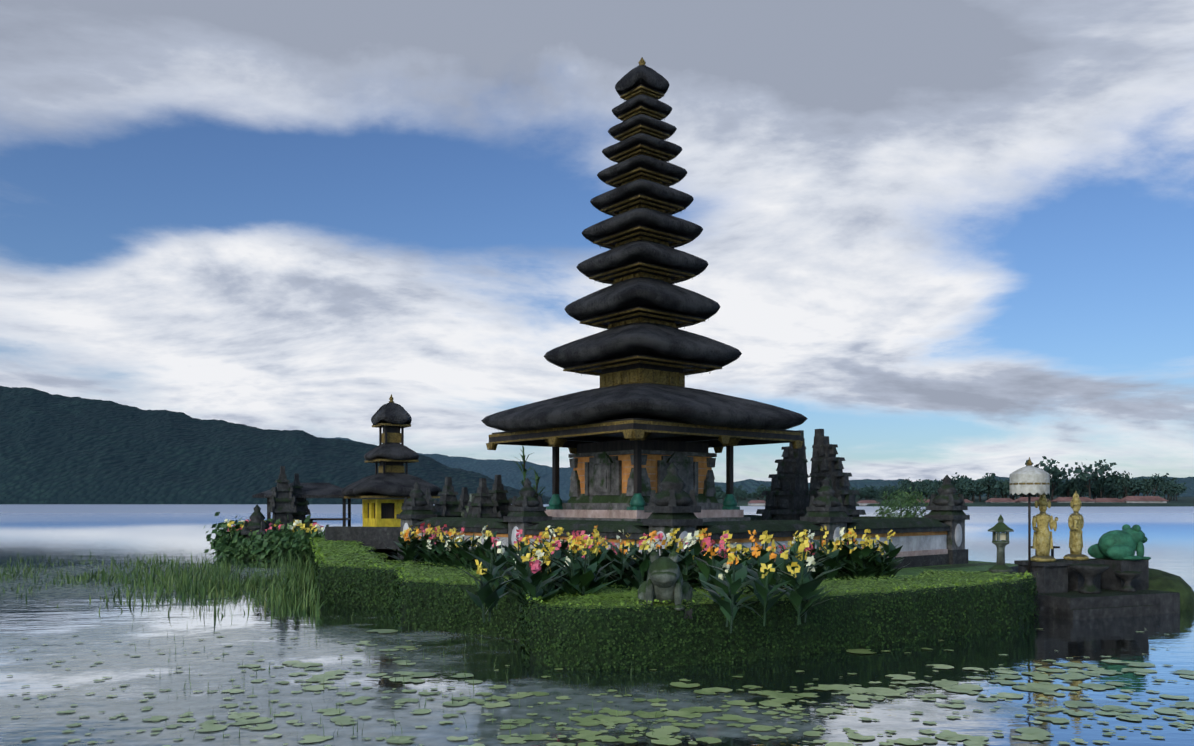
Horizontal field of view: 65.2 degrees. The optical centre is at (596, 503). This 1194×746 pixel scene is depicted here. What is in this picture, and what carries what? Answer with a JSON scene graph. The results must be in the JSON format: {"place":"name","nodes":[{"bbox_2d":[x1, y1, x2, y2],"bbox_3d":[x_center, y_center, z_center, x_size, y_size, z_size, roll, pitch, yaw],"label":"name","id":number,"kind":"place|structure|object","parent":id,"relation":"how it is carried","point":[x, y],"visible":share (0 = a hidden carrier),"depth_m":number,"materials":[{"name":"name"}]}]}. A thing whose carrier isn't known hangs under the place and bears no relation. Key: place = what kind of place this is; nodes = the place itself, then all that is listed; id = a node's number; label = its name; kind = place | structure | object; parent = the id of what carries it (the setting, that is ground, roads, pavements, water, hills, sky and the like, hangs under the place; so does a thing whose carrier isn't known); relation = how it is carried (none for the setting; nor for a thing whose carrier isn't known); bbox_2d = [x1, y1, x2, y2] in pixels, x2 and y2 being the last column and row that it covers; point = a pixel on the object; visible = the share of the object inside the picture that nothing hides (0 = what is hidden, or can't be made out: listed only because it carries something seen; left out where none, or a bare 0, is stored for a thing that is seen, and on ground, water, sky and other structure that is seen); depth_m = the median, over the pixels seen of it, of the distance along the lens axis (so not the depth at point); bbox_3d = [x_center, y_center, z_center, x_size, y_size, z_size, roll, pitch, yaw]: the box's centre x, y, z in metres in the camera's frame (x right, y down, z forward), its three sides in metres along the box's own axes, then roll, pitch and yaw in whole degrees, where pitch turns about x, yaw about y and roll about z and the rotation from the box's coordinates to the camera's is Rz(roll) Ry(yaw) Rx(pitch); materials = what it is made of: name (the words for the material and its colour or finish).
{"place":"outdoors","nodes":[
{"label":"outdoors","id":0,"kind":"place"},
{"bbox_2d":[0,386,567,503],"bbox_3d":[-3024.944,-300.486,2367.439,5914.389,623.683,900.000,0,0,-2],"label":"mountain","id":1,"kind":"structure","parent":0,"point":[57,449],"depth_m":2318.58,"materials":[{"name":"green plant"}]},
{"bbox_2d":[217,526,400,559],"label":"wall","id":2,"kind":"structure","parent":0,"point":[380,537],"depth_m":26.08,"materials":[{"name":"grey stone"}]},
{"bbox_2d":[203,512,328,560],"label":"islet hedge shrubs","id":3,"kind":"object","parent":2,"relation":"on","point":[223,542],"visible":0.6,"depth_m":28.36,"materials":[{"name":"green plant"}]},
{"bbox_2d":[224,519,323,533],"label":"flowers","id":4,"kind":"object","parent":3,"relation":"on","point":[320,528],"visible":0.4,"depth_m":29.46,"materials":[{"name":"plant"}]},
{"bbox_2d":[252,483,350,536],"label":"open pavilion","id":5,"kind":"structure","parent":2,"relation":"on","point":[320,490],"depth_m":30.95,"materials":[{"name":"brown wood"}]},
{"bbox_2d":[241,466,434,540],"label":"islet spires","id":6,"kind":"object","parent":2,"relation":"on","point":[284,501],"visible":0.54,"depth_m":29.99,"materials":[{"name":"stone"}]},
{"bbox_2d":[341,394,441,526],"bbox_3d":[-6.679,-0.831,30.315,2.974,5.480,2.965,0,0,-31],"label":"small pagoda","id":7,"kind":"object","parent":2,"relation":"on","point":[391,484],"visible":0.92,"depth_m":29.75,"materials":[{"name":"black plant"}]},
{"bbox_2d":[318,437,724,499],"bbox_3d":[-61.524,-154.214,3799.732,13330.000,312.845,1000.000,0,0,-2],"label":"hill ridge","id":8,"kind":"structure","parent":0,"point":[510,472],"depth_m":4020.56,"materials":[{"name":"green plant"}]},
{"bbox_2d":[0,504,1193,745],"bbox_3d":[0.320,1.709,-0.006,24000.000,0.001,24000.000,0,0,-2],"label":"lake water","id":9,"kind":"structure","parent":0,"point":[62,620],"depth_m":9.67,"materials":[{"name":"blue liquid"}]},
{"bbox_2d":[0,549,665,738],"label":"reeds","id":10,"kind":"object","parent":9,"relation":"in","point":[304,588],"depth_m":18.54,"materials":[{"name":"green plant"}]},
{"bbox_2d":[7,628,1193,745],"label":"lily pads","id":11,"kind":"object","parent":9,"relation":"on","point":[664,738],"visible":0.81,"depth_m":7.82,"materials":[{"name":"green plant"}]},
{"bbox_2d":[1014,546,1179,619],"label":"shrine platform","id":12,"kind":"structure","parent":9,"relation":"on","point":[1093,588],"depth_m":14.42,"materials":[{"name":"stone"}]},
{"bbox_2d":[1009,457,1049,575],"bbox_3d":[6.744,0.339,14.546,0.579,2.140,0.580,0,0,-2],"label":"ceremonial umbrella","id":13,"kind":"object","parent":12,"relation":"on","point":[1029,479],"visible":0.98,"depth_m":14.37,"materials":[{"name":"white fabric"}]},
{"bbox_2d":[1031,493,1057,561],"bbox_3d":[7.032,0.345,14.714,0.390,1.127,0.391,0,0,-2],"label":"golden deity statue","id":14,"kind":"object","parent":12,"relation":"on","point":[1042,541],"visible":1,"depth_m":14.66,"materials":[{"name":"gold metal"}]},
{"bbox_2d":[1063,491,1088,559],"bbox_3d":[7.760,0.345,15.099,0.379,1.127,0.398,0,0,-12],"label":"golden deity statue","id":15,"kind":"object","parent":12,"relation":"on","point":[1075,521],"visible":1,"depth_m":15.04,"materials":[{"name":"gold metal"}]},
{"bbox_2d":[1088,524,1150,560],"bbox_3d":[8.554,0.630,15.248,0.846,0.582,0.742,0,0,-2],"label":"green frog statue","id":16,"kind":"object","parent":12,"relation":"on","point":[1127,541],"visible":0.98,"depth_m":15.08,"materials":[{"name":"green stone"}]},
{"bbox_2d":[1147,568,1193,609],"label":"grassy bank","id":17,"kind":"structure","parent":9,"relation":"on","point":[1160,580],"depth_m":15.06,"materials":[{"name":"green plant"}]},
{"bbox_2d":[0,0,1193,482],"label":"sky","id":18,"kind":"structure","parent":0,"point":[942,237],"materials":[{"name":"blue"}]},
{"bbox_2d":[373,549,1017,590],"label":"grass lawn","id":19,"kind":"structure","parent":0,"point":[974,566],"depth_m":18.37,"materials":[{"name":"green plant"}]},
{"bbox_2d":[461,494,474,516],"bbox_3d":[-2.829,0.516,21.115,0.524,1.485,0.524,0,0,-40],"label":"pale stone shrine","id":20,"kind":"object","parent":19,"relation":"on","point":[471,498],"visible":0.1,"depth_m":21.09,"materials":[{"name":"grey stone"}]},
{"bbox_2d":[431,475,511,518],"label":"stone shrines","id":21,"kind":"object","parent":19,"relation":"on","point":[494,502],"visible":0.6,"depth_m":21.26,"materials":[{"name":"grey stone"}]},
{"bbox_2d":[513,445,549,500],"bbox_3d":[-1.406,0.012,18.831,0.991,2.493,1.145,0,0,-13],"label":"cane plant","id":22,"kind":"object","parent":19,"relation":"on","point":[537,477],"visible":0.21,"depth_m":18.88,"materials":[{"name":"green plant"}]},
{"bbox_2d":[481,57,807,521],"bbox_3d":[0.969,-4.166,20.024,5.704,10.850,5.732,0,0,-40],"label":"pagoda","id":23,"kind":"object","parent":19,"relation":"on","point":[635,425],"visible":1,"depth_m":19.26,"materials":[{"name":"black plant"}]},
{"bbox_2d":[387,522,909,632],"bbox_3d":[-1.262,0.824,14.238,10.881,0.970,7.357,0,0,30],"label":"flower bed","id":24,"kind":"object","parent":19,"relation":"on","point":[804,569],"visible":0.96,"depth_m":12.12,"materials":[{"name":"green plant"}]},
{"bbox_2d":[636,551,692,618],"bbox_3d":[0.729,1.205,10.052,0.620,1.408,0.690,0,0,6],"label":"stone frog statue","id":25,"kind":"object","parent":19,"relation":"on","point":[664,581],"visible":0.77,"depth_m":9.85,"materials":[{"name":"stone"}]},
{"bbox_2d":[309,536,1038,670],"bbox_3d":[-3.630,1.444,19.027,8.089,0.930,22.012,0,0,-42],"label":"hedge","id":26,"kind":"object","parent":19,"relation":"on","point":[604,628],"visible":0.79,"depth_m":11.19,"materials":[{"name":"green plant"}]},
{"bbox_2d":[396,462,969,577],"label":"temple wall","id":27,"kind":"structure","parent":19,"relation":"on","point":[935,536],"depth_m":17.26,"materials":[{"name":"stone"}]},
{"bbox_2d":[756,429,865,519],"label":"split gate","id":28,"kind":"structure","parent":19,"relation":"on","point":[789,495],"depth_m":22.44,"materials":[{"name":"stone"}]},
{"bbox_2d":[874,485,928,517],"bbox_3d":[6.642,0.254,20.430,1.428,1.334,1.467,0,0,-2],"label":"shrub","id":29,"kind":"object","parent":19,"relation":"on","point":[912,500],"visible":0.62,"depth_m":20.22,"materials":[{"name":"green plant"}]},
{"bbox_2d":[988,515,1013,572],"bbox_3d":[7.531,0.739,17.400,0.500,1.080,0.433,0,0,-2],"label":"stone lantern","id":30,"kind":"object","parent":19,"relation":"on","point":[1001,526],"visible":0.96,"depth_m":17.33,"materials":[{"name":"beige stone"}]},
{"bbox_2d":[716,476,1193,496],"bbox_3d":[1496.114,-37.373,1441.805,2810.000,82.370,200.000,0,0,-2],"label":"shore","id":31,"kind":"structure","parent":0,"point":[750,485],"depth_m":1466.75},
{"bbox_2d":[717,497,1193,506],"bbox_3d":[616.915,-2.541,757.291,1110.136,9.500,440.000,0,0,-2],"label":"shore ground","id":32,"kind":"structure","parent":0,"point":[1184,501],"depth_m":549.56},
{"bbox_2d":[715,456,1186,501],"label":"shore trees","id":33,"kind":"object","parent":32,"relation":"on","point":[1113,485],"visible":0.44,"depth_m":610.38,"materials":[{"name":"green plant"}]},
{"bbox_2d":[748,496,1167,505],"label":"shore buildings","id":34,"kind":"structure","parent":32,"relation":"on","point":[1142,499],"depth_m":575.32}
]}

